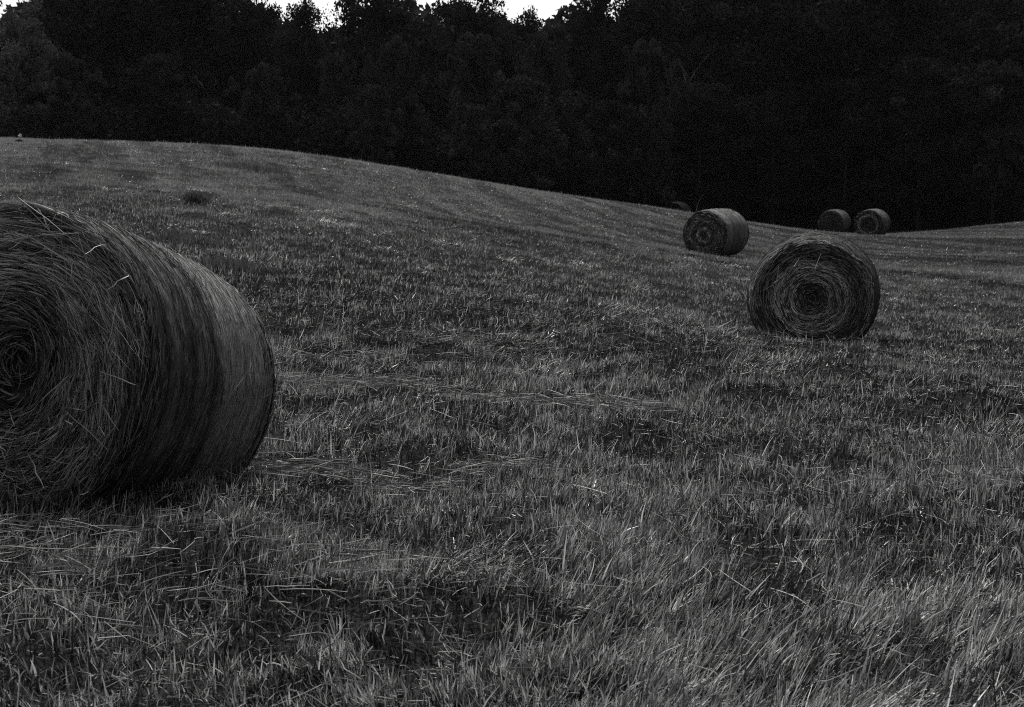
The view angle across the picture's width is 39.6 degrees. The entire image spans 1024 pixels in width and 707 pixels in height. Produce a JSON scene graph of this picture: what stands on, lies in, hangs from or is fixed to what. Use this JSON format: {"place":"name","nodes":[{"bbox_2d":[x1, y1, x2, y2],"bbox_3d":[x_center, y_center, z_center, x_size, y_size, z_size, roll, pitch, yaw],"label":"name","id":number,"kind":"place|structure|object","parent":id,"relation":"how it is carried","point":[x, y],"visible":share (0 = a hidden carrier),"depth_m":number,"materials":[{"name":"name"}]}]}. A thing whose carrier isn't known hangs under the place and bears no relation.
{"place":"outdoors","nodes":[
{"label":"outdoors","id":0,"kind":"place"},
{"bbox_2d":[195,159,308,176],"bbox_3d":[-9.542,-6.671,51.493,4.478,0.725,2.869,2,8,11],"label":"grass tussock","id":1,"kind":"object","parent":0,"point":[254,166],"depth_m":51.42,"materials":[{"name":"grey plant"}]},
{"bbox_2d":[0,0,624,31],"label":"sky","id":2,"kind":"structure","parent":0,"point":[546,8],"materials":[{"name":"white"}]},
{"bbox_2d":[0,140,1023,706],"bbox_3d":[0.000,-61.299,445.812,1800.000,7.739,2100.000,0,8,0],"label":"ground","id":3,"kind":"structure","parent":0,"point":[436,628],"depth_m":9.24,"materials":[{"name":"grey plant"}]},
{"bbox_2d":[0,0,24,78],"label":"broadleaf tree","id":4,"kind":"object","parent":3,"relation":"on","point":[11,41],"visible":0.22,"depth_m":103.75,"materials":[{"name":"black plant"}]},
{"bbox_2d":[0,0,69,129],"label":"broadleaf tree","id":5,"kind":"object","parent":3,"relation":"on","point":[14,58],"visible":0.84,"depth_m":94.96,"materials":[{"name":"black plant"}]},
{"bbox_2d":[31,52,107,139],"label":"broadleaf tree","id":6,"kind":"object","parent":3,"relation":"on","point":[69,71],"visible":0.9,"depth_m":88.26,"materials":[{"name":"black plant"}]},
{"bbox_2d":[21,0,176,126],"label":"broadleaf tree","id":7,"kind":"object","parent":3,"relation":"on","point":[109,89],"visible":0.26,"depth_m":102.90,"materials":[{"name":"black plant"}]},
{"bbox_2d":[0,195,286,508],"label":"hay bale","id":8,"kind":"object","parent":3,"relation":"on","point":[127,359],"visible":0.87,"depth_m":5.93,"materials":[{"name":"plant"}]},
{"bbox_2d":[54,0,241,129],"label":"broadleaf tree","id":9,"kind":"object","parent":3,"relation":"on","point":[128,7],"visible":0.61,"depth_m":99.91,"materials":[{"name":"black plant"}]},
{"bbox_2d":[117,47,202,142],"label":"broadleaf tree","id":10,"kind":"object","parent":3,"relation":"on","point":[157,62],"visible":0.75,"depth_m":89.89,"materials":[{"name":"black plant"}]},
{"bbox_2d":[177,190,215,205],"bbox_3d":[-6.386,-3.153,28.831,0.876,0.337,0.610,0,8,0],"label":"grass tussock","id":11,"kind":"object","parent":3,"relation":"on","point":[199,197],"depth_m":28.72,"materials":[{"name":"grey plant"}]},
{"bbox_2d":[142,228,256,251],"bbox_3d":[-4.980,-1.722,21.831,2.776,0.406,1.645,0,8,0],"label":"grass tussock","id":12,"kind":"object","parent":3,"relation":"on","point":[177,235],"depth_m":21.84,"materials":[{"name":"grey plant"}]},
{"bbox_2d":[126,0,282,130],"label":"broadleaf tree","id":13,"kind":"object","parent":3,"relation":"on","point":[229,51],"visible":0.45,"depth_m":104.86,"materials":[{"name":"black plant"}]},
{"bbox_2d":[191,253,320,276],"bbox_3d":[-3.836,-1.188,19.063,2.550,0.334,1.312,0,8,0],"label":"grass tussock","id":14,"kind":"object","parent":3,"relation":"on","point":[229,264],"depth_m":18.90,"materials":[{"name":"grey plant"}]},
{"bbox_2d":[206,0,316,122],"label":"broadleaf tree","id":15,"kind":"object","parent":3,"relation":"on","point":[251,11],"visible":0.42,"depth_m":106.97,"materials":[{"name":"black plant"}]},
{"bbox_2d":[222,62,303,150],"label":"broadleaf tree","id":16,"kind":"object","parent":3,"relation":"on","point":[260,80],"visible":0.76,"depth_m":89.08,"materials":[{"name":"black plant"}]},
{"bbox_2d":[269,0,336,139],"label":"broadleaf tree","id":17,"kind":"object","parent":3,"relation":"on","point":[295,60],"visible":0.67,"depth_m":98.15,"materials":[{"name":"black plant"}]},
{"bbox_2d":[339,83,403,165],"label":"broadleaf tree","id":18,"kind":"object","parent":3,"relation":"on","point":[377,154],"visible":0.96,"depth_m":86.44,"materials":[{"name":"black plant"}]},
{"bbox_2d":[318,0,440,159],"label":"broadleaf tree","id":19,"kind":"object","parent":3,"relation":"on","point":[377,13],"visible":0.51,"depth_m":105.20,"materials":[{"name":"black plant"}]},
{"bbox_2d":[360,35,431,167],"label":"broadleaf tree","id":20,"kind":"object","parent":3,"relation":"on","point":[394,59],"visible":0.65,"depth_m":90.93,"materials":[{"name":"black plant"}]},
{"bbox_2d":[411,0,529,158],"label":"broadleaf tree","id":21,"kind":"object","parent":3,"relation":"on","point":[464,16],"visible":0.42,"depth_m":104.26,"materials":[{"name":"black plant"}]},
{"bbox_2d":[437,31,505,179],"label":"broadleaf tree","id":22,"kind":"object","parent":3,"relation":"on","point":[469,55],"visible":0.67,"depth_m":89.71,"materials":[{"name":"black plant"}]},
{"bbox_2d":[0,177,1023,378],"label":"stubble grass","id":23,"kind":"structure","parent":3,"relation":"on","point":[904,338],"depth_m":21.94,"materials":[{"name":"grey plant"}]},
{"bbox_2d":[0,136,1023,278],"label":"stubble grass","id":24,"kind":"structure","parent":3,"relation":"on","point":[900,234],"depth_m":51.44,"materials":[{"name":"grey plant"}]},
{"bbox_2d":[0,68,1023,232],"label":"undergrowth","id":25,"kind":"object","parent":3,"relation":"on","point":[425,156],"visible":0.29,"depth_m":97.27,"materials":[{"name":"black plant"}]},
{"bbox_2d":[0,0,1023,225],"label":"wood","id":26,"kind":"object","parent":3,"relation":"on","point":[415,36],"visible":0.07,"depth_m":115.46,"materials":[{"name":"black plant"}]},
{"bbox_2d":[0,170,1023,706],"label":"loose straw","id":27,"kind":"object","parent":3,"relation":"on","point":[382,484],"visible":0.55,"depth_m":6.04,"materials":[{"name":"grey plant"}]},
{"bbox_2d":[472,74,580,188],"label":"broadleaf tree","id":28,"kind":"object","parent":3,"relation":"on","point":[526,93],"visible":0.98,"depth_m":86.75,"materials":[{"name":"black plant"}]},
{"bbox_2d":[484,4,568,170],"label":"broadleaf tree","id":29,"kind":"object","parent":3,"relation":"on","point":[529,23],"visible":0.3,"depth_m":109.03,"materials":[{"name":"black plant"}]},
{"bbox_2d":[505,22,587,191],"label":"broadleaf tree","id":30,"kind":"object","parent":3,"relation":"on","point":[543,47],"visible":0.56,"depth_m":97.66,"materials":[{"name":"black plant"}]},
{"bbox_2d":[550,0,641,164],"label":"broadleaf tree","id":31,"kind":"object","parent":3,"relation":"on","point":[582,28],"visible":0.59,"depth_m":106.84,"materials":[{"name":"black plant"}]},
{"bbox_2d":[594,0,670,188],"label":"broadleaf tree","id":32,"kind":"object","parent":3,"relation":"on","point":[621,65],"visible":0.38,"depth_m":106.58,"materials":[{"name":"black plant"}]},
{"bbox_2d":[615,37,684,205],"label":"broadleaf tree","id":33,"kind":"object","parent":3,"relation":"on","point":[654,66],"visible":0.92,"depth_m":94.24,"materials":[{"name":"black plant"}]},
{"bbox_2d":[593,0,761,212],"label":"broadleaf tree","id":34,"kind":"object","parent":3,"relation":"on","point":[716,21],"visible":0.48,"depth_m":104.57,"materials":[{"name":"black plant"}]},
{"bbox_2d":[664,201,691,211],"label":"hay bale","id":35,"kind":"object","parent":3,"relation":"on","point":[680,205],"visible":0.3,"depth_m":95.99,"materials":[{"name":"plant"}]},
{"bbox_2d":[683,208,749,255],"bbox_3d":[6.505,-3.874,45.429,1.771,1.531,1.760,6,10,38],"label":"hay bale","id":36,"kind":"object","parent":3,"relation":"on","point":[722,231],"visible":0.94,"depth_m":44.85,"materials":[{"name":"plant"}]},
{"bbox_2d":[747,231,882,342],"bbox_3d":[3.964,-0.843,18.561,1.813,1.692,1.644,2,8,15],"label":"hay bale","id":37,"kind":"object","parent":3,"relation":"on","point":[817,285],"visible":0.84,"depth_m":18.00,"materials":[{"name":"plant"}]},
{"bbox_2d":[818,209,850,232],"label":"hay bale","id":38,"kind":"object","parent":3,"relation":"on","point":[838,220],"visible":0.84,"depth_m":85.81,"materials":[{"name":"plant"}]},
{"bbox_2d":[854,209,890,234],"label":"hay bale","id":39,"kind":"object","parent":3,"relation":"on","point":[872,221],"visible":0.86,"depth_m":76.33,"materials":[{"name":"plant"}]},
{"bbox_2d":[880,0,1023,226],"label":"broadleaf tree","id":40,"kind":"object","parent":3,"relation":"on","point":[988,12],"visible":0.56,"depth_m":104.45,"materials":[{"name":"black plant"}]},
{"bbox_2d":[947,58,1023,224],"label":"broadleaf tree","id":41,"kind":"object","parent":3,"relation":"on","point":[1009,85],"visible":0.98,"depth_m":100.39,"materials":[{"name":"black plant"}]},
{"bbox_2d":[968,0,1023,163],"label":"broadleaf tree","id":42,"kind":"object","parent":3,"relation":"on","point":[976,45],"visible":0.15,"depth_m":109.45,"materials":[{"name":"black plant"}]}
]}

